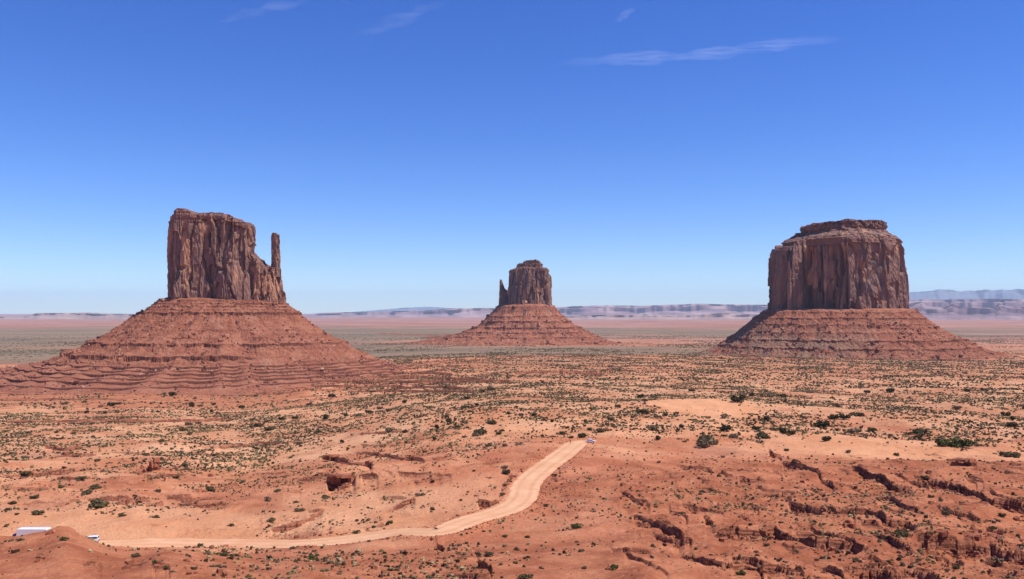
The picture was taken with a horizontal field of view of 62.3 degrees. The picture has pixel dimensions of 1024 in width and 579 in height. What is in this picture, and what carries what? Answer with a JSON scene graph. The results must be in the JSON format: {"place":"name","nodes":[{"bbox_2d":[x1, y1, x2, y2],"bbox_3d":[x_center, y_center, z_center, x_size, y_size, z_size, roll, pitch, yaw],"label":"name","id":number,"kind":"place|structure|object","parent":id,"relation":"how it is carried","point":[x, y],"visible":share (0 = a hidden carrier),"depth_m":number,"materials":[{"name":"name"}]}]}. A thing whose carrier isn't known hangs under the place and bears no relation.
{"place":"outdoors","nodes":[
{"label":"outdoors","id":0,"kind":"place"},
{"bbox_2d":[0,313,134,318],"bbox_3d":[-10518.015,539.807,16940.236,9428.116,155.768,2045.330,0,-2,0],"label":"mesa","id":1,"kind":"structure","parent":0,"point":[75,316],"depth_m":16603.90,"materials":[{"name":"stone"}]},
{"bbox_2d":[97,440,588,547],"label":"dirt road","id":2,"kind":"structure","parent":0,"point":[523,494],"depth_m":246.81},
{"bbox_2d":[12,527,50,535],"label":"truck","id":3,"kind":"object","parent":2,"relation":"on","point":[23,531],"visible":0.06,"depth_m":240.42,"materials":[{"name":"white paint"}]},
{"bbox_2d":[87,535,99,541],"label":"parked car","id":4,"kind":"object","parent":2,"relation":"on","point":[96,538],"visible":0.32,"depth_m":241.54,"materials":[{"name":"white paint"}]},
{"bbox_2d":[358,307,463,311],"bbox_3d":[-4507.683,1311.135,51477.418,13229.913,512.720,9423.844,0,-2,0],"label":"mountain range","id":5,"kind":"structure","parent":0,"point":[416,308],"depth_m":50576.46,"materials":[{"name":"stone"}]},
{"bbox_2d":[0,314,1023,578],"bbox_3d":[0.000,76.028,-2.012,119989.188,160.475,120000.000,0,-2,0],"label":"desert ground","id":6,"kind":"structure","parent":0,"point":[244,514],"depth_m":319.73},
{"bbox_2d":[19,471,31,474],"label":"desert shrub","id":7,"kind":"object","parent":6,"relation":"on","point":[25,472],"visible":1,"depth_m":357.62,"materials":[{"name":"green plant"}]},
{"bbox_2d":[29,494,38,498],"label":"desert shrub","id":8,"kind":"object","parent":6,"relation":"on","point":[34,496],"visible":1,"depth_m":299.70,"materials":[{"name":"green plant"}]},
{"bbox_2d":[31,510,44,514],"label":"desert shrub","id":9,"kind":"object","parent":6,"relation":"on","point":[35,512],"visible":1,"depth_m":274.27,"materials":[{"name":"green plant"}]},
{"bbox_2d":[46,529,55,534],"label":"boulder","id":10,"kind":"object","parent":6,"relation":"on","point":[51,531],"visible":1,"depth_m":188.43,"materials":[{"name":"brown stone"}]},
{"bbox_2d":[59,536,68,540],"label":"green shrub","id":11,"kind":"object","parent":6,"relation":"on","point":[62,538],"visible":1,"depth_m":181.27,"materials":[{"name":"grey plant"}]},
{"bbox_2d":[75,476,86,480],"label":"desert shrub","id":12,"kind":"object","parent":6,"relation":"on","point":[79,478],"visible":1,"depth_m":338.23,"materials":[{"name":"green plant"}]},
{"bbox_2d":[81,490,92,494],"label":"desert shrub","id":13,"kind":"object","parent":6,"relation":"on","point":[86,492],"visible":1,"depth_m":311.23,"materials":[{"name":"green plant"}]},
{"bbox_2d":[88,484,101,488],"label":"desert shrub","id":14,"kind":"object","parent":6,"relation":"on","point":[96,486],"visible":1,"depth_m":322.93,"materials":[{"name":"green plant"}]},
{"bbox_2d":[88,498,109,507],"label":"desert shrub","id":15,"kind":"object","parent":6,"relation":"on","point":[96,503],"visible":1,"depth_m":283.75,"materials":[{"name":"green plant"}]},
{"bbox_2d":[107,402,115,405],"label":"juniper bush","id":16,"kind":"object","parent":6,"relation":"on","point":[111,403],"visible":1,"depth_m":878.49,"materials":[{"name":"green plant"}]},
{"bbox_2d":[121,565,130,569],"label":"boulder","id":17,"kind":"object","parent":6,"relation":"on","point":[124,567],"visible":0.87,"depth_m":162.79,"materials":[{"name":"red stone"}]},
{"bbox_2d":[124,558,134,565],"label":"boulder","id":18,"kind":"object","parent":6,"relation":"on","point":[129,561],"visible":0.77,"depth_m":171.67,"materials":[{"name":"red stone"}]},
{"bbox_2d":[130,553,140,557],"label":"desert shrub","id":19,"kind":"object","parent":6,"relation":"on","point":[135,555],"visible":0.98,"depth_m":179.01,"materials":[{"name":"green plant"}]},
{"bbox_2d":[143,457,159,471],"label":"rock outcrop","id":20,"kind":"object","parent":6,"relation":"on","point":[153,465],"visible":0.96,"depth_m":384.11,"materials":[{"name":"brown stone"}]},
{"bbox_2d":[0,208,408,395],"bbox_3d":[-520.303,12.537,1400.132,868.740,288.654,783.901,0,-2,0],"label":"mitten butte","id":21,"kind":"object","parent":6,"relation":"on","point":[224,318],"visible":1,"depth_m":1299.64,"materials":[{"name":"stone"}]},
{"bbox_2d":[206,486,214,490],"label":"desert shrub","id":22,"kind":"object","parent":6,"relation":"on","point":[209,488],"visible":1,"depth_m":333.74,"materials":[{"name":"green plant"}]},
{"bbox_2d":[216,568,223,573],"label":"boulder","id":23,"kind":"object","parent":6,"relation":"on","point":[219,571],"visible":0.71,"depth_m":160.46,"materials":[{"name":"red stone"}]},
{"bbox_2d":[249,422,263,426],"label":"desert shrub","id":24,"kind":"object","parent":6,"relation":"on","point":[258,424],"visible":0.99,"depth_m":638.48,"materials":[{"name":"green plant"}]},
{"bbox_2d":[264,426,274,430],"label":"desert shrub","id":25,"kind":"object","parent":6,"relation":"on","point":[270,428],"visible":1,"depth_m":606.85,"materials":[{"name":"green plant"}]},
{"bbox_2d":[266,517,275,522],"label":"desert shrub","id":26,"kind":"object","parent":6,"relation":"on","point":[273,519],"visible":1,"depth_m":268.98,"materials":[{"name":"green plant"}]},
{"bbox_2d":[294,508,305,511],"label":"dry shrub","id":27,"kind":"object","parent":6,"relation":"on","point":[299,509],"visible":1,"depth_m":280.69,"materials":[{"name":"brown plant"}]},
{"bbox_2d":[307,553,317,559],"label":"green shrub","id":28,"kind":"object","parent":6,"relation":"on","point":[310,556],"visible":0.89,"depth_m":203.98,"materials":[{"name":"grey plant"}]},
{"bbox_2d":[324,454,340,460],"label":"rock outcrop","id":29,"kind":"object","parent":6,"relation":"on","point":[327,456],"visible":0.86,"depth_m":408.61,"materials":[{"name":"brown stone"}]},
{"bbox_2d":[327,473,351,485],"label":"rock outcrop","id":30,"kind":"object","parent":6,"relation":"on","point":[334,476],"visible":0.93,"depth_m":327.56,"materials":[{"name":"brown stone"}]},
{"bbox_2d":[352,462,364,465],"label":"rock outcrop","id":31,"kind":"object","parent":6,"relation":"on","point":[360,463],"visible":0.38,"depth_m":367.82,"materials":[{"name":"brown stone"}]},
{"bbox_2d":[385,427,394,431],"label":"dry shrub","id":32,"kind":"object","parent":6,"relation":"on","point":[389,429],"visible":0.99,"depth_m":480.35,"materials":[{"name":"grey plant"}]},
{"bbox_2d":[472,428,486,435],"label":"desert shrub","id":33,"kind":"object","parent":6,"relation":"on","point":[482,431],"visible":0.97,"depth_m":419.13,"materials":[{"name":"green plant"}]},
{"bbox_2d":[487,420,496,424],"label":"desert shrub","id":34,"kind":"object","parent":6,"relation":"on","point":[493,422],"visible":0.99,"depth_m":460.89,"materials":[{"name":"green plant"}]},
{"bbox_2d":[502,469,510,473],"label":"desert shrub","id":35,"kind":"object","parent":6,"relation":"on","point":[508,471],"visible":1,"depth_m":313.09,"materials":[{"name":"green plant"}]},
{"bbox_2d":[0,383,1023,471],"bbox_3d":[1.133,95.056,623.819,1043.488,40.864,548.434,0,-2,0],"label":"sagebrush","id":36,"kind":"object","parent":6,"relation":"on","point":[472,396],"visible":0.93,"depth_m":564.71,"materials":[{"name":"green plant"}]},
{"bbox_2d":[0,431,1023,578],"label":"sagebrush","id":37,"kind":"object","parent":6,"relation":"on","point":[443,564],"visible":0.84,"depth_m":253.94,"materials":[{"name":"green plant"}]},
{"bbox_2d":[0,352,1023,412],"bbox_3d":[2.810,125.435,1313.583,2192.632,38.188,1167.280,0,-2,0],"label":"sagebrush","id":38,"kind":"object","parent":6,"relation":"on","point":[889,363],"visible":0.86,"depth_m":1165.21,"materials":[{"name":"green plant"}]},
{"bbox_2d":[0,404,1023,578],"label":"scattered rocks","id":39,"kind":"object","parent":6,"relation":"on","point":[823,546],"visible":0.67,"depth_m":254.23,"materials":[{"name":"brown stone"}]},
{"bbox_2d":[0,331,1023,365],"bbox_3d":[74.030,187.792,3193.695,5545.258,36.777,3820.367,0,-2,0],"label":"sagebrush","id":40,"kind":"object","parent":6,"relation":"on","point":[539,349],"visible":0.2,"depth_m":2413.29,"materials":[{"name":"green plant"}]},
{"bbox_2d":[411,259,620,344],"bbox_3d":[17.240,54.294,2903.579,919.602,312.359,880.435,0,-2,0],"label":"mitten butte","id":41,"kind":"object","parent":6,"relation":"on","point":[525,312],"visible":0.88,"depth_m":2803.93,"materials":[{"name":"stone"}]},
{"bbox_2d":[517,574,533,578],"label":"desert shrub","id":42,"kind":"object","parent":6,"relation":"on","point":[526,576],"visible":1,"depth_m":155.07,"materials":[{"name":"green plant"}]},
{"bbox_2d":[571,523,581,528],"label":"green shrub","id":43,"kind":"object","parent":6,"relation":"on","point":[576,526],"visible":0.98,"depth_m":228.41,"materials":[{"name":"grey plant"}]},
{"bbox_2d":[577,433,586,437],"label":"juniper bush","id":44,"kind":"object","parent":6,"relation":"on","point":[579,435],"visible":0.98,"depth_m":405.64,"materials":[{"name":"green plant"}]},
{"bbox_2d":[595,428,606,431],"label":"desert shrub","id":45,"kind":"object","parent":6,"relation":"on","point":[601,429],"visible":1,"depth_m":423.92,"materials":[{"name":"green plant"}]},
{"bbox_2d":[610,564,618,569],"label":"green shrub","id":46,"kind":"object","parent":6,"relation":"on","point":[613,567],"visible":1,"depth_m":164.35,"materials":[{"name":"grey plant"}]},
{"bbox_2d":[636,408,649,413],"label":"desert shrub","id":47,"kind":"object","parent":6,"relation":"on","point":[645,410],"visible":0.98,"depth_m":506.34,"materials":[{"name":"green plant"}]},
{"bbox_2d":[647,425,658,430],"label":"dry shrub","id":48,"kind":"object","parent":6,"relation":"on","point":[653,428],"visible":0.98,"depth_m":430.31,"materials":[{"name":"grey plant"}]},
{"bbox_2d":[697,435,712,438],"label":"desert shrub","id":49,"kind":"object","parent":6,"relation":"on","point":[705,436],"visible":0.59,"depth_m":402.50,"materials":[{"name":"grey plant"}]},
{"bbox_2d":[696,437,715,447],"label":"dry shrub","id":50,"kind":"object","parent":6,"relation":"on","point":[703,442],"visible":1,"depth_m":383.14,"materials":[{"name":"grey plant"}]},
{"bbox_2d":[719,424,730,430],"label":"juniper bush","id":51,"kind":"object","parent":6,"relation":"on","point":[725,427],"visible":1,"depth_m":432.97,"materials":[{"name":"green plant"}]},
{"bbox_2d":[728,433,737,437],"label":"dry shrub","id":52,"kind":"object","parent":6,"relation":"on","point":[732,435],"visible":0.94,"depth_m":410.69,"materials":[{"name":"grey plant"}]},
{"bbox_2d":[730,394,745,402],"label":"juniper bush","id":53,"kind":"object","parent":6,"relation":"on","point":[733,398],"visible":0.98,"depth_m":576.48,"materials":[{"name":"green plant"}]},
{"bbox_2d":[735,570,745,574],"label":"green shrub","id":54,"kind":"object","parent":6,"relation":"on","point":[741,572],"visible":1,"depth_m":159.77,"materials":[{"name":"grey plant"}]},
{"bbox_2d":[756,432,770,438],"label":"desert shrub","id":55,"kind":"object","parent":6,"relation":"on","point":[762,435],"visible":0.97,"depth_m":413.22,"materials":[{"name":"green plant"}]},
{"bbox_2d":[759,528,767,535],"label":"boulder","id":56,"kind":"object","parent":6,"relation":"on","point":[763,532],"visible":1,"depth_m":209.58,"materials":[{"name":"brown stone"}]},
{"bbox_2d":[779,428,786,432],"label":"juniper bush","id":57,"kind":"object","parent":6,"relation":"on","point":[782,430],"visible":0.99,"depth_m":437.58,"materials":[{"name":"green plant"}]},
{"bbox_2d":[813,419,829,427],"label":"juniper bush","id":58,"kind":"object","parent":6,"relation":"on","point":[819,423],"visible":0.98,"depth_m":471.61,"materials":[{"name":"green plant"}]},
{"bbox_2d":[821,436,831,440],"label":"juniper bush","id":59,"kind":"object","parent":6,"relation":"on","point":[826,438],"visible":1,"depth_m":402.41,"materials":[{"name":"green plant"}]},
{"bbox_2d":[827,414,838,418],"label":"juniper bush","id":60,"kind":"object","parent":6,"relation":"on","point":[831,416],"visible":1,"depth_m":518.28,"materials":[{"name":"green plant"}]},
{"bbox_2d":[828,403,843,406],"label":"dry shrub","id":61,"kind":"object","parent":6,"relation":"on","point":[837,404],"visible":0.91,"depth_m":598.38,"materials":[{"name":"grey plant"}]},
{"bbox_2d":[839,414,850,418],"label":"juniper bush","id":62,"kind":"object","parent":6,"relation":"on","point":[843,416],"visible":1,"depth_m":514.80,"materials":[{"name":"green plant"}]},
{"bbox_2d":[847,523,854,527],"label":"boulder","id":63,"kind":"object","parent":6,"relation":"on","point":[851,525],"visible":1,"depth_m":215.26,"materials":[{"name":"brown stone"}]},
{"bbox_2d":[846,428,861,432],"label":"dry shrub","id":64,"kind":"object","parent":6,"relation":"on","point":[856,430],"visible":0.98,"depth_m":446.28,"materials":[{"name":"grey plant"}]},
{"bbox_2d":[691,219,1019,359],"bbox_3d":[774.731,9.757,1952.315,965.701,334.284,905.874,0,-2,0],"label":"massive butte","id":65,"kind":"object","parent":6,"relation":"on","point":[839,289],"visible":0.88,"depth_m":1851.09,"materials":[{"name":"stone"}]},
{"bbox_2d":[867,427,877,430],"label":"desert shrub","id":66,"kind":"object","parent":6,"relation":"on","point":[871,429],"visible":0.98,"depth_m":469.13,"materials":[{"name":"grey plant"}]},
{"bbox_2d":[883,568,892,574],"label":"boulder","id":67,"kind":"object","parent":6,"relation":"on","point":[885,571],"visible":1,"depth_m":163.83,"materials":[{"name":"red stone"}]},
{"bbox_2d":[885,387,894,391],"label":"juniper bush","id":68,"kind":"object","parent":6,"relation":"on","point":[890,390],"visible":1,"depth_m":773.41,"materials":[{"name":"green plant"}]},
{"bbox_2d":[889,529,905,536],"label":"desert shrub","id":69,"kind":"object","parent":6,"relation":"on","point":[898,533],"visible":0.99,"depth_m":192.22,"materials":[{"name":"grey plant"}]},
{"bbox_2d":[912,427,932,436],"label":"desert shrub","id":70,"kind":"object","parent":6,"relation":"on","point":[920,432],"visible":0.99,"depth_m":441.07,"materials":[{"name":"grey plant"}]},
{"bbox_2d":[935,556,941,561],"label":"boulder","id":71,"kind":"object","parent":6,"relation":"on","point":[938,558],"visible":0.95,"depth_m":183.98,"materials":[{"name":"red stone"}]},
{"bbox_2d":[935,439,951,446],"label":"green shrub","id":72,"kind":"object","parent":6,"relation":"on","point":[941,442],"visible":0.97,"depth_m":396.22,"materials":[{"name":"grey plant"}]},
{"bbox_2d":[939,529,948,536],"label":"boulder","id":73,"kind":"object","parent":6,"relation":"on","point":[943,532],"visible":1,"depth_m":190.43,"materials":[{"name":"brown stone"}]},
{"bbox_2d":[952,405,961,409],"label":"dry shrub","id":74,"kind":"object","parent":6,"relation":"on","point":[957,407],"visible":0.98,"depth_m":595.11,"materials":[{"name":"grey plant"}]},
{"bbox_2d":[947,438,974,447],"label":"green shrub","id":75,"kind":"object","parent":6,"relation":"on","point":[960,442],"visible":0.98,"depth_m":392.75,"materials":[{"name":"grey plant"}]},
{"bbox_2d":[950,458,975,465],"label":"rock outcrop","id":76,"kind":"object","parent":6,"relation":"on","point":[961,461],"visible":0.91,"depth_m":305.48,"materials":[{"name":"brown stone"}]},
{"bbox_2d":[972,551,979,555],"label":"boulder","id":77,"kind":"object","parent":6,"relation":"on","point":[974,553],"visible":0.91,"depth_m":186.58,"materials":[{"name":"red stone"}]},
{"bbox_2d":[975,533,981,540],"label":"boulder","id":78,"kind":"object","parent":6,"relation":"on","point":[978,536],"visible":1,"depth_m":190.31,"materials":[{"name":"red stone"}]},
{"bbox_2d":[986,557,1005,563],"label":"dry shrub","id":79,"kind":"object","parent":6,"relation":"on","point":[997,560],"visible":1,"depth_m":171.21,"materials":[{"name":"grey plant"}]},
{"bbox_2d":[999,451,1011,456],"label":"desert shrub","id":80,"kind":"object","parent":6,"relation":"on","point":[1005,454],"visible":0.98,"depth_m":372.72,"materials":[{"name":"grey plant"}]},
{"bbox_2d":[1000,411,1010,416],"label":"juniper bush","id":81,"kind":"object","parent":6,"relation":"on","point":[1006,414],"visible":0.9,"depth_m":562.01,"materials":[{"name":"green plant"}]},
{"bbox_2d":[1006,421,1017,426],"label":"juniper bush","id":82,"kind":"object","parent":6,"relation":"on","point":[1013,424],"visible":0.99,"depth_m":474.10,"materials":[{"name":"green plant"}]},
{"bbox_2d":[1010,452,1020,457],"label":"desert shrub","id":83,"kind":"object","parent":6,"relation":"on","point":[1016,454],"visible":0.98,"depth_m":370.89,"materials":[{"name":"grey plant"}]},
{"bbox_2d":[0,0,1023,313],"label":"sky","id":84,"kind":"structure","parent":0,"point":[398,153],"materials":[{"name":"blue"}]},
{"bbox_2d":[303,304,767,316],"bbox_3d":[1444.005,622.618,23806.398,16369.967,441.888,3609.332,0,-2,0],"label":"mesa","id":85,"kind":"structure","parent":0,"point":[684,309],"depth_m":23466.61,"materials":[{"name":"stone"}]},
{"bbox_2d":[566,313,757,319],"bbox_3d":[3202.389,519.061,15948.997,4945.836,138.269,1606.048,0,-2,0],"label":"mesa","id":86,"kind":"structure","parent":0,"point":[721,316],"depth_m":15713.61,"materials":[{"name":"stone"}]},
{"bbox_2d":[909,303,1023,319],"bbox_3d":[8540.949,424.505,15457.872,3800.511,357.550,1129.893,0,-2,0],"label":"mesa","id":87,"kind":"structure","parent":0,"point":[999,311],"depth_m":15314.98,"materials":[{"name":"stone"}]},
{"bbox_2d":[909,289,1023,299],"bbox_3d":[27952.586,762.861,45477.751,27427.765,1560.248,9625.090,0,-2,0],"label":"mountain range","id":88,"kind":"structure","parent":0,"point":[938,294],"depth_m":44474.36,"materials":[{"name":"stone"}]},
{"bbox_2d":[909,299,1023,307],"bbox_3d":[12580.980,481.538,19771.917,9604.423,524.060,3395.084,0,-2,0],"label":"mesa","id":89,"kind":"structure","parent":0,"point":[984,303],"depth_m":19591.32,"materials":[{"name":"stone"}]}
]}

